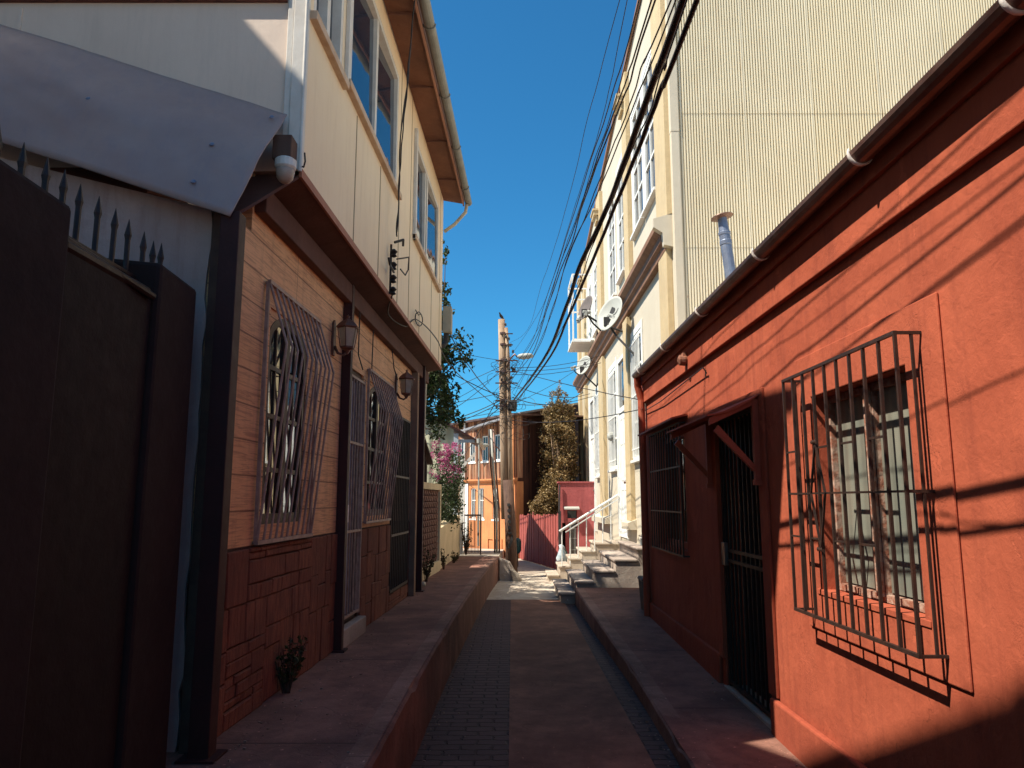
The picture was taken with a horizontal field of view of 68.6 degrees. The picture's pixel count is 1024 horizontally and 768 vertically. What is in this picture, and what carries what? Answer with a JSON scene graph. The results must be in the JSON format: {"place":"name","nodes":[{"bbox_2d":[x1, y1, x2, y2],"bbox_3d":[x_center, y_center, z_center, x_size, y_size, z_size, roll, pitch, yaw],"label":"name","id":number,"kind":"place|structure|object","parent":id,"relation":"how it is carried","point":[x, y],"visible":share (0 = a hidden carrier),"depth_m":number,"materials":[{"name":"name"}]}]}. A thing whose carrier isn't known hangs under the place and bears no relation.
{"place":"outdoors","nodes":[
{"label":"outdoors","id":0,"kind":"place"},
{"bbox_2d":[0,128,195,767],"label":"spiked gate wall","id":1,"kind":"structure","parent":0,"point":[96,348],"depth_m":2.67,"materials":[{"name":"metal"}]},
{"bbox_2d":[166,557,491,767],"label":"raised pavement","id":2,"kind":"structure","parent":0,"point":[310,733],"depth_m":4.43,"materials":[{"name":"concrete"}]},
{"bbox_2d":[0,158,220,753],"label":"yard wall","id":3,"kind":"structure","parent":2,"relation":"on","point":[187,235],"depth_m":3.80,"materials":[{"name":"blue paint"}]},
{"bbox_2d":[174,211,245,763],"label":"steel column","id":4,"kind":"structure","parent":2,"relation":"on","point":[203,719],"depth_m":3.52,"materials":[{"name":"metal"}]},
{"bbox_2d":[0,0,471,750],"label":"stone base house","id":5,"kind":"structure","parent":2,"relation":"on","point":[330,78],"depth_m":5.04,"materials":[{"name":"paint"}]},
{"bbox_2d":[0,24,286,216],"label":"sheet metal awning","id":6,"kind":"object","parent":5,"relation":"attached to","point":[139,127],"visible":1,"depth_m":3.93,"materials":[{"name":"paint"}]},
{"bbox_2d":[272,135,296,183],"bbox_3d":[-1.244,-1.224,4.117,0.132,0.282,0.157,0,-9,0],"label":"dome camera","id":7,"kind":"object","parent":5,"relation":"attached to","point":[284,152],"visible":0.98,"depth_m":4.09,"materials":[{"name":"white paint"}]},
{"bbox_2d":[252,279,334,544],"bbox_3d":[-1.385,0.218,4.762,0.219,1.517,1.025,0,-9,2],"label":"window","id":8,"kind":"structure","parent":5,"relation":"in","point":[283,461],"depth_m":4.67,"materials":[{"name":"black metal"}]},
{"bbox_2d":[310,0,349,89],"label":"window","id":9,"kind":"structure","parent":5,"relation":"in","point":[327,16],"depth_m":4.91,"materials":[{"name":"white paint"}]},
{"bbox_2d":[331,314,358,355],"bbox_3d":[-1.293,-0.378,5.826,0.197,0.332,0.189,0,-9,0],"label":"wall lantern","id":10,"kind":"object","parent":5,"relation":"attached to","point":[348,328],"depth_m":5.79,"materials":[{"name":"black metal"}]},
{"bbox_2d":[345,381,355,613],"bbox_3d":[-1.444,0.948,6.360,0.048,2.030,0.582,0,-9,2],"label":"door","id":11,"kind":"structure","parent":5,"relation":"in","point":[352,381],"depth_m":6.59,"materials":[{"name":"blue paint"}]},
{"bbox_2d":[344,374,365,619],"bbox_3d":[-1.348,0.933,6.362,0.046,2.020,0.606,0,-9,0],"label":"security door","id":12,"kind":"structure","parent":5,"relation":"in","point":[359,501],"depth_m":6.47,"materials":[{"name":"paint"}]},
{"bbox_2d":[347,0,401,199],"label":"window","id":13,"kind":"structure","parent":5,"relation":"in","point":[373,91],"depth_m":6.34,"materials":[{"name":"white paint"}]},
{"bbox_2d":[362,368,402,523],"bbox_3d":[-1.292,0.643,7.429,0.219,1.422,1.145,0,-9,2],"label":"window","id":14,"kind":"structure","parent":5,"relation":"in","point":[375,484],"depth_m":7.35,"materials":[{"name":"black metal"}]},
{"bbox_2d":[388,239,409,294],"bbox_3d":[-1.040,-1.061,6.819,0.101,0.562,0.862,-1,-9,7],"label":"insulator rack","id":15,"kind":"object","parent":5,"relation":"attached to","point":[392,265],"visible":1,"depth_m":6.73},
{"bbox_2d":[395,370,414,399],"bbox_3d":[-1.198,0.009,8.397,0.208,0.351,0.199,0,-9,0],"label":"wall lantern","id":16,"kind":"object","parent":5,"relation":"attached to","point":[406,379],"depth_m":8.35,"materials":[{"name":"black metal"}]},
{"bbox_2d":[396,4,413,236],"bbox_3d":[-0.764,-3.136,6.415,0.169,3.454,1.395,5,-10,-30],"label":"drop cable","id":17,"kind":"object","parent":5,"relation":"hanging from","point":[403,122],"visible":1,"depth_m":6.57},
{"bbox_2d":[396,0,414,235],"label":"drop cable","id":18,"kind":"object","parent":5,"relation":"hanging from","point":[402,118],"visible":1,"depth_m":6.53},
{"bbox_2d":[412,146,440,292],"bbox_3d":[-1.071,-2.014,9.288,0.139,1.220,2.163,0,-9,2],"label":"window","id":19,"kind":"structure","parent":5,"relation":"in","point":[426,242],"depth_m":9.30,"materials":[{"name":"white paint"}]},
{"bbox_2d":[387,295,501,410],"bbox_3d":[-0.733,-0.127,11.461,0.199,0.263,9.640,-1,-9,5],"label":"drop cable","id":20,"kind":"object","parent":5,"relation":"attached to","point":[438,343],"visible":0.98,"depth_m":9.22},
{"bbox_2d":[441,306,452,347],"bbox_3d":[-0.953,-0.807,10.851,0.166,0.607,0.200,0,-9,0],"label":"wall meter box","id":21,"kind":"object","parent":5,"relation":"attached to","point":[447,319],"visible":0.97,"depth_m":10.78,"materials":[{"name":"grey paint"}]},
{"bbox_2d":[274,635,306,692],"bbox_3d":[-1.375,1.689,4.537,0.230,0.354,0.224,0,-9,0],"label":"weed plant","id":22,"kind":"object","parent":2,"relation":"on","point":[288,678],"visible":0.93,"depth_m":4.51,"materials":[{"name":"green plant"}]},
{"bbox_2d":[331,284,354,652],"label":"steel column","id":23,"kind":"structure","parent":2,"relation":"on","point":[343,466],"depth_m":5.93,"materials":[{"name":"metal"}]},
{"bbox_2d":[415,366,425,591],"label":"steel column","id":24,"kind":"structure","parent":2,"relation":"on","point":[420,491],"depth_m":9.73,"materials":[{"name":"metal"}]},
{"bbox_2d":[424,438,432,481],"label":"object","id":25,"kind":"object","parent":2,"relation":"on","point":[428,460],"visible":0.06,"depth_m":12.60,"materials":[{"name":"metal"}]},
{"bbox_2d":[422,545,435,581],"bbox_3d":[-1.215,2.551,10.725,0.268,0.541,0.317,0,-9,0],"label":"weed plant","id":26,"kind":"object","parent":2,"relation":"on","point":[426,572],"visible":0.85,"depth_m":10.69,"materials":[{"name":"green plant"}]},
{"bbox_2d":[422,482,441,580],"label":"block screen wall","id":27,"kind":"structure","parent":2,"relation":"on","point":[432,518],"depth_m":11.82,"materials":[{"name":"concrete"}]},
{"bbox_2d":[440,548,448,568],"bbox_3d":[-1.141,2.942,12.615,0.151,0.347,0.235,5,-10,-30],"label":"weed plant","id":28,"kind":"object","parent":2,"relation":"on","point":[443,563],"visible":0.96,"depth_m":12.60,"materials":[{"name":"green plant"}]},
{"bbox_2d":[429,438,467,530],"bbox_3d":[-1.241,2.247,14.692,0.584,2.354,2.857,0,-9,2],"label":"bougainvillea","id":29,"kind":"object","parent":2,"relation":"on","point":[452,482],"visible":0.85,"depth_m":14.20,"materials":[{"name":"pink plant"}]},
{"bbox_2d":[440,515,459,568],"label":"garden wall","id":30,"kind":"structure","parent":2,"relation":"on","point":[450,541],"depth_m":14.07,"materials":[{"name":"paint"}]},
{"bbox_2d":[425,240,475,440],"bbox_3d":[-1.840,0.421,12.486,2.491,5.409,2.357,-2,-9,10],"label":"leafy tree","id":31,"kind":"object","parent":2,"relation":"on","point":[444,394],"visible":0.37,"depth_m":12.15,"materials":[{"name":"green plant"}]},
{"bbox_2d":[450,550,459,562],"bbox_3d":[-1.053,3.200,13.877,0.182,0.227,0.280,0,-9,0],"label":"weed plant","id":32,"kind":"object","parent":2,"relation":"on","point":[454,557],"visible":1,"depth_m":13.88,"materials":[{"name":"green plant"}]},
{"bbox_2d":[460,548,503,558],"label":"lane","id":33,"kind":"structure","parent":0,"point":[487,552],"depth_m":18.23,"materials":[{"name":"concrete"}]},
{"bbox_2d":[425,413,485,520],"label":"corrugated shed","id":34,"kind":"structure","parent":33,"relation":"on","point":[453,434],"depth_m":16.95,"materials":[{"name":"beige paint"}]},
{"bbox_2d":[460,454,464,554],"bbox_3d":[-1.093,2.603,16.273,0.115,2.150,0.120,0,-9,0],"label":"garden post","id":35,"kind":"object","parent":33,"relation":"on","point":[461,542],"visible":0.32,"depth_m":16.19,"materials":[{"name":"white paint"}]},
{"bbox_2d":[461,522,472,554],"bbox_3d":[-0.974,3.270,16.001,0.278,0.732,0.281,0,-9,0],"label":"weed plant","id":36,"kind":"object","parent":33,"relation":"on","point":[466,544],"visible":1,"depth_m":15.96,"materials":[{"name":"green plant"}]},
{"bbox_2d":[464,514,481,554],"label":"picket gate","id":37,"kind":"structure","parent":33,"relation":"on","point":[474,515],"depth_m":16.45,"materials":[{"name":"black metal"}]},
{"bbox_2d":[488,429,499,552],"bbox_3d":[-0.427,2.684,18.011,0.298,3.202,0.078,0,-9,0],"label":"conduit bundle","id":38,"kind":"object","parent":33,"relation":"on","point":[495,494],"visible":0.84,"depth_m":18.01,"materials":[{"name":"grey paint"}]},
{"bbox_2d":[487,557,558,599],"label":"street","id":39,"kind":"structure","parent":0,"point":[534,583],"depth_m":14.05,"materials":[{"name":"concrete"}]},
{"bbox_2d":[495,319,517,572],"bbox_3d":[-0.119,1.329,16.109,0.492,5.606,0.355,0,-9,0],"label":"utility pole","id":40,"kind":"object","parent":39,"relation":"on","point":[507,491],"visible":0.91,"depth_m":16.08,"materials":[{"name":"grey paint"}]},
{"bbox_2d":[442,318,501,399],"bbox_3d":[-0.620,-0.287,13.553,0.022,0.504,5.559,-1,-9,8],"label":"overhead cable","id":41,"kind":"object","parent":40,"relation":"attached to","point":[470,367],"visible":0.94,"depth_m":12.82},
{"bbox_2d":[482,356,534,439],"bbox_3d":[-0.045,0.303,16.127,1.194,1.819,0.235,0,-9,0],"label":"cable tangle","id":42,"kind":"object","parent":40,"relation":"attached to","point":[523,434],"visible":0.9,"depth_m":16.11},
{"bbox_2d":[517,538,520,564],"bbox_3d":[0.130,4.083,18.190,0.195,0.690,0.200,0,-9,0],"label":"hanging bin","id":43,"kind":"object","parent":40,"relation":"attached to","point":[518,545],"visible":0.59,"depth_m":18.15,"materials":[{"name":"teal plastic"}]},
{"bbox_2d":[506,353,532,367],"bbox_3d":[0.158,-0.521,16.255,0.638,0.316,0.200,-4,-10,22],"label":"street lamp","id":44,"kind":"object","parent":40,"relation":"attached to","point":[523,356],"visible":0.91,"depth_m":16.16,"materials":[{"name":"metal"}]},
{"bbox_2d":[513,384,587,397],"bbox_3d":[1.076,0.155,18.494,0.017,0.464,4.900,-4,-10,26],"label":"overhead cable","id":45,"kind":"object","parent":40,"relation":"attached to","point":[551,396],"visible":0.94,"depth_m":18.50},
{"bbox_2d":[513,356,598,367],"bbox_3d":[1.051,-0.512,17.131,2.586,0.561,0.014,6,-11,-35],"label":"overhead cable","id":46,"kind":"object","parent":40,"relation":"attached to","point":[554,365],"visible":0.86,"depth_m":17.06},
{"bbox_2d":[508,0,619,343],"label":"overhead cable","id":47,"kind":"object","parent":40,"relation":"attached to","point":[581,146],"visible":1,"depth_m":6.21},
{"bbox_2d":[508,0,627,359],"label":"overhead cable","id":48,"kind":"object","parent":40,"relation":"attached to","point":[594,145],"visible":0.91,"depth_m":5.79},
{"bbox_2d":[512,410,636,422],"bbox_3d":[0.831,0.549,12.842,0.015,0.571,6.854,2,-9,-14],"label":"overhead cable","id":49,"kind":"object","parent":40,"relation":"attached to","point":[577,420],"visible":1,"depth_m":11.90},
{"bbox_2d":[510,0,639,368],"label":"overhead cable","id":50,"kind":"object","parent":40,"relation":"attached to","point":[594,148],"visible":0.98,"depth_m":5.42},
{"bbox_2d":[513,370,636,399],"bbox_3d":[0.830,-0.050,12.960,0.014,1.552,6.808,2,-9,-14],"label":"overhead cable","id":51,"kind":"object","parent":40,"relation":"attached to","point":[580,387],"visible":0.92,"depth_m":11.73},
{"bbox_2d":[511,0,641,371],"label":"overhead cable","id":52,"kind":"object","parent":40,"relation":"attached to","point":[602,138],"visible":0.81,"depth_m":5.04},
{"bbox_2d":[507,0,651,387],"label":"overhead cable","id":53,"kind":"object","parent":40,"relation":"attached to","point":[598,154],"visible":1,"depth_m":4.76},
{"bbox_2d":[507,0,655,383],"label":"overhead cable","id":54,"kind":"object","parent":40,"relation":"attached to","point":[644,31],"visible":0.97,"depth_m":4.94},
{"bbox_2d":[513,0,671,397],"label":"overhead cable","id":55,"kind":"object","parent":40,"relation":"attached to","point":[644,60],"visible":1,"depth_m":4.02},
{"bbox_2d":[513,0,676,390],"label":"overhead cable","id":56,"kind":"object","parent":40,"relation":"attached to","point":[619,140],"visible":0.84,"depth_m":4.36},
{"bbox_2d":[511,0,685,403],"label":"overhead cable","id":57,"kind":"object","parent":40,"relation":"attached to","point":[658,67],"visible":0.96,"depth_m":3.46,"materials":[{"name":"rubber"}]},
{"bbox_2d":[512,0,687,410],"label":"overhead cable","id":58,"kind":"object","parent":40,"relation":"attached to","point":[664,66],"visible":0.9,"depth_m":3.24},
{"bbox_2d":[512,0,699,405],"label":"overhead cable","id":59,"kind":"object","parent":40,"relation":"attached to","point":[687,24],"visible":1,"depth_m":3.23,"materials":[{"name":"rubber"}]},
{"bbox_2d":[499,558,521,580],"bbox_3d":[-0.031,3.753,15.149,0.457,0.453,0.370,0,-9,0],"label":"pole footing","id":60,"kind":"object","parent":39,"relation":"on","point":[507,572],"visible":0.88,"depth_m":15.05,"materials":[{"name":"concrete"}]},
{"bbox_2d":[520,511,560,568],"bbox_3d":[0.670,3.870,18.907,0.075,1.370,3.573,2,-9,-14],"label":"maroon board fence","id":61,"kind":"object","parent":39,"relation":"on","point":[540,536],"visible":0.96,"depth_m":18.61,"materials":[{"name":"red paint"}]},
{"bbox_2d":[527,380,580,515],"bbox_3d":[1.249,2.372,21.185,1.349,5.092,1.762,-3,-9,18],"label":"golden tree","id":62,"kind":"object","parent":39,"relation":"on","point":[559,460],"visible":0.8,"depth_m":21.24,"materials":[{"name":"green plant"}]},
{"bbox_2d":[545,540,619,580],"bbox_3d":[1.453,3.672,15.597,1.506,0.790,1.274,0,-9,0],"label":"door stairs","id":63,"kind":"structure","parent":39,"relation":"on","point":[590,553],"depth_m":15.03,"materials":[{"name":"concrete"}]},
{"bbox_2d":[556,544,566,561],"bbox_3d":[1.145,3.885,17.023,0.272,0.486,0.220,8,-12,-42],"label":"rubbish bag","id":64,"kind":"object","parent":63,"relation":"on","point":[559,556],"visible":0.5,"depth_m":16.94,"materials":[{"name":"white plastic"}]},
{"bbox_2d":[559,494,618,565],"bbox_3d":[1.545,2.926,15.059,1.215,1.422,0.106,0,-9,0],"label":"handrail","id":65,"kind":"object","parent":63,"relation":"on","point":[589,512],"visible":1,"depth_m":15.05,"materials":[{"name":"metal"}]},
{"bbox_2d":[552,541,642,603],"bbox_3d":[1.473,3.199,12.862,1.466,0.890,2.124,0,-9,0],"label":"door stairs","id":66,"kind":"structure","parent":39,"relation":"on","point":[622,567],"depth_m":11.89,"materials":[{"name":"concrete"}]},
{"bbox_2d":[427,0,636,422],"label":"sky","id":67,"kind":"structure","parent":0,"point":[522,76],"materials":[{"name":"blue"}]},
{"bbox_2d":[509,599,655,767],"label":"road","id":68,"kind":"structure","parent":0,"point":[560,686],"depth_m":6.00,"materials":[{"name":"concrete"}]},
{"bbox_2d":[205,579,797,767],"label":"scattered grit","id":69,"kind":"object","parent":68,"relation":"on","point":[244,748],"visible":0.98,"depth_m":5.11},
{"bbox_2d":[581,588,806,767],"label":"pavement","id":70,"kind":"structure","parent":0,"point":[720,732],"depth_m":5.58,"materials":[{"name":"concrete"}]},
{"bbox_2d":[637,576,643,609],"bbox_3d":[1.770,2.697,9.649,0.254,0.420,0.360,0,-9,0],"label":"dark bin","id":71,"kind":"object","parent":70,"relation":"on","point":[640,579],"visible":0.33,"depth_m":9.65,"materials":[{"name":"grey paint"}]},
{"bbox_3d":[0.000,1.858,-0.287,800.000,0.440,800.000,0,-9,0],"label":"ground","id":72,"kind":"structure","parent":0,"visible":0},
{"bbox_2d":[364,557,498,767],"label":"retaining kerb","id":73,"kind":"structure","parent":72,"relation":"on","point":[399,742],"depth_m":5.37,"materials":[{"name":"concrete"}]},
{"bbox_2d":[340,556,497,767],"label":"pavement coping","id":74,"kind":"object","parent":73,"relation":"on","point":[361,751],"visible":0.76,"depth_m":4.49,"materials":[{"name":"concrete"}]},
{"bbox_2d":[411,600,510,767],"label":"cobbled gutter","id":75,"kind":"object","parent":72,"relation":"on","point":[476,693],"visible":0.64,"depth_m":5.92,"materials":[{"name":"stone"}]},
{"bbox_2d":[450,413,582,558],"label":"orange house","id":76,"kind":"structure","parent":72,"relation":"on","point":[486,508],"depth_m":22.15,"materials":[{"name":"paint"}]},
{"bbox_2d":[468,437,475,463],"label":"window","id":77,"kind":"structure","parent":76,"relation":"in","point":[472,449],"depth_m":23.08,"materials":[{"name":"glass"}]},
{"bbox_2d":[469,488,476,519],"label":"window","id":78,"kind":"structure","parent":76,"relation":"in","point":[473,495],"depth_m":22.79,"materials":[{"name":"white paint"}]},
{"bbox_2d":[479,488,484,520],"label":"window","id":79,"kind":"structure","parent":76,"relation":"in","point":[481,506],"depth_m":22.42,"materials":[{"name":"white paint"}]},
{"bbox_2d":[481,436,488,462],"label":"window","id":80,"kind":"structure","parent":76,"relation":"in","point":[485,438],"depth_m":22.49,"materials":[{"name":"glass"}]},
{"bbox_2d":[494,434,499,461],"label":"window","id":81,"kind":"structure","parent":76,"relation":"in","point":[497,437],"depth_m":22.00,"materials":[{"name":"glass"}]},
{"bbox_2d":[461,403,578,515],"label":"weathered tin building","id":82,"kind":"structure","parent":72,"relation":"on","point":[531,450],"depth_m":21.84,"materials":[{"name":"metal"}]},
{"bbox_2d":[557,481,593,553],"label":"maroon house","id":83,"kind":"structure","parent":72,"relation":"on","point":[575,500],"depth_m":19.94,"materials":[{"name":"paint"}]},
{"bbox_2d":[569,522,576,553],"bbox_3d":[1.610,4.166,19.869,0.200,0.980,0.055,0,-9,0],"label":"door","id":84,"kind":"structure","parent":83,"relation":"in","point":[573,531],"depth_m":19.87,"materials":[{"name":"grey paint"}]},
{"bbox_2d":[565,604,680,767],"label":"cobbled gutter","id":85,"kind":"object","parent":72,"relation":"on","point":[624,692],"visible":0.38,"depth_m":6.07,"materials":[{"name":"stone"}]},
{"bbox_2d":[575,588,716,767],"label":"kerb","id":86,"kind":"structure","parent":72,"relation":"on","point":[650,695],"depth_m":6.33,"materials":[{"name":"concrete"}]},
{"bbox_2d":[573,0,996,544],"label":"cream apartment building","id":87,"kind":"structure","parent":72,"relation":"on","point":[767,114],"depth_m":10.54,"materials":[{"name":"paint"}]},
{"bbox_2d":[568,274,592,351],"bbox_3d":[1.916,-1.975,21.151,0.592,1.910,1.480,0,-9,0],"label":"balcony cage","id":88,"kind":"object","parent":87,"relation":"attached to","point":[579,345],"visible":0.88,"depth_m":20.91,"materials":[{"name":"white paint"}]},
{"bbox_2d":[571,356,597,390],"bbox_3d":[1.852,-0.274,19.273,0.715,0.932,0.368,0,-9,0],"label":"satellite dish","id":89,"kind":"object","parent":87,"relation":"attached to","point":[583,370],"visible":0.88,"depth_m":19.28,"materials":[{"name":"grey paint"}]},
{"bbox_2d":[588,273,593,340],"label":"window","id":90,"kind":"structure","parent":87,"relation":"in","point":[589,284],"depth_m":20.94,"materials":[{"name":"white paint"}]},
{"bbox_2d":[588,391,596,530],"bbox_3d":[2.190,2.094,20.243,0.120,3.650,1.350,0,-9,0],"label":"door","id":91,"kind":"structure","parent":87,"relation":"in","point":[591,411],"depth_m":20.50,"materials":[{"name":"white paint"}]},
{"bbox_2d":[592,259,597,337],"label":"window","id":92,"kind":"structure","parent":87,"relation":"in","point":[595,265],"depth_m":19.87,"materials":[{"name":"white paint"}]},
{"bbox_2d":[594,386,599,478],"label":"window","id":93,"kind":"structure","parent":87,"relation":"in","point":[596,405],"depth_m":19.02,"materials":[{"name":"white paint"}]},
{"bbox_2d":[576,296,622,332],"bbox_3d":[1.704,-1.298,14.299,1.012,0.836,0.528,0,-9,0],"label":"satellite dish","id":94,"kind":"object","parent":87,"relation":"attached to","point":[586,304],"visible":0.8,"depth_m":14.38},
{"bbox_2d":[583,296,636,362],"bbox_3d":[1.792,-0.980,13.578,0.972,1.287,0.452,-2,-9,14],"label":"satellite dish","id":95,"kind":"object","parent":87,"relation":"attached to","point":[609,313],"visible":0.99,"depth_m":13.65,"materials":[{"name":"grey paint"}]},
{"bbox_2d":[607,361,616,472],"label":"window","id":96,"kind":"structure","parent":87,"relation":"in","point":[611,371],"depth_m":16.16,"materials":[{"name":"white paint"}]},
{"bbox_2d":[607,197,616,298],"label":"window","id":97,"kind":"structure","parent":87,"relation":"in","point":[611,232],"depth_m":16.52,"materials":[{"name":"white paint"}]},
{"bbox_2d":[615,153,624,285],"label":"window","id":98,"kind":"structure","parent":87,"relation":"in","point":[620,226],"depth_m":15.24,"materials":[{"name":"white paint"}]},
{"bbox_2d":[615,354,630,538],"bbox_3d":[2.190,1.156,14.772,0.120,3.670,1.250,0,-9,0],"label":"door","id":99,"kind":"structure","parent":87,"relation":"in","point":[619,381],"depth_m":15.07,"materials":[{"name":"white paint"}]},
{"bbox_2d":[629,319,642,463],"bbox_3d":[2.183,0.166,13.048,0.130,2.380,1.180,0,-9,0],"label":"window","id":100,"kind":"structure","parent":87,"relation":"in","point":[636,336],"depth_m":13.14,"materials":[{"name":"white paint"}]},
{"bbox_2d":[630,82,645,241],"bbox_3d":[2.183,-3.849,13.092,0.130,2.430,1.180,0,-9,0],"label":"window","id":101,"kind":"structure","parent":87,"relation":"in","point":[637,171],"depth_m":13.18,"materials":[{"name":"white paint"}]},
{"bbox_2d":[640,45,655,216],"bbox_3d":[2.183,-4.048,11.969,0.130,2.480,1.160,0,-9,0],"label":"window","id":102,"kind":"structure","parent":87,"relation":"in","point":[648,144],"depth_m":12.11,"materials":[{"name":"white paint"}]},
{"bbox_2d":[632,0,1023,767],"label":"red stucco house","id":103,"kind":"structure","parent":72,"relation":"on","point":[842,586],"depth_m":3.54,"materials":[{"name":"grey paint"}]},
{"bbox_2d":[638,413,689,556],"bbox_3d":[1.715,1.124,8.225,0.310,1.388,2.000,0,-9,0],"label":"window","id":104,"kind":"structure","parent":103,"relation":"in","point":[673,469],"depth_m":8.14,"materials":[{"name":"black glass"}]},
{"bbox_2d":[645,367,706,410],"bbox_3d":[1.685,0.127,8.047,0.040,0.092,3.056,0,-9,0],"label":"wire bracket","id":105,"kind":"object","parent":103,"relation":"attached to","point":[680,385],"visible":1,"depth_m":7.36,"materials":[{"name":"red metal"}]},
{"bbox_2d":[677,352,687,365],"bbox_3d":[1.637,-0.237,7.221,0.085,0.124,0.110,0,-9,0],"label":"conduit box","id":106,"kind":"object","parent":103,"relation":"attached to","point":[682,359],"visible":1,"depth_m":7.18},
{"bbox_2d":[666,394,761,487],"bbox_3d":[1.527,0.475,5.806,0.380,0.635,1.380,0,-9,0],"label":"door awning","id":107,"kind":"object","parent":103,"relation":"attached to","point":[707,421],"depth_m":5.17,"materials":[{"name":"wood"}]},
{"bbox_2d":[711,212,735,278],"bbox_3d":[2.388,-1.176,8.277,0.325,1.467,0.247,0,-9,0],"label":"stove pipe","id":108,"kind":"object","parent":103,"relation":"on","point":[724,235],"visible":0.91,"depth_m":8.29,"materials":[{"name":"grey metal"}]},
{"bbox_2d":[718,408,771,716],"bbox_3d":[1.738,1.271,5.632,0.056,2.130,1.062,0,-9,0],"label":"security door","id":109,"kind":"structure","parent":103,"relation":"in","point":[724,545],"depth_m":5.69,"materials":[{"name":"black metal"}]},
{"bbox_2d":[738,414,770,702],"bbox_3d":[1.905,1.276,5.631,0.030,2.140,1.040,0,-9,0],"label":"door","id":110,"kind":"structure","parent":103,"relation":"in","point":[750,414],"depth_m":5.92,"materials":[{"name":"metal"}]},
{"bbox_2d":[781,330,948,658],"bbox_3d":[1.790,0.525,3.673,0.440,1.311,1.314,0,-9,0],"label":"window","id":111,"kind":"structure","parent":103,"relation":"in","point":[875,533],"depth_m":3.63,"materials":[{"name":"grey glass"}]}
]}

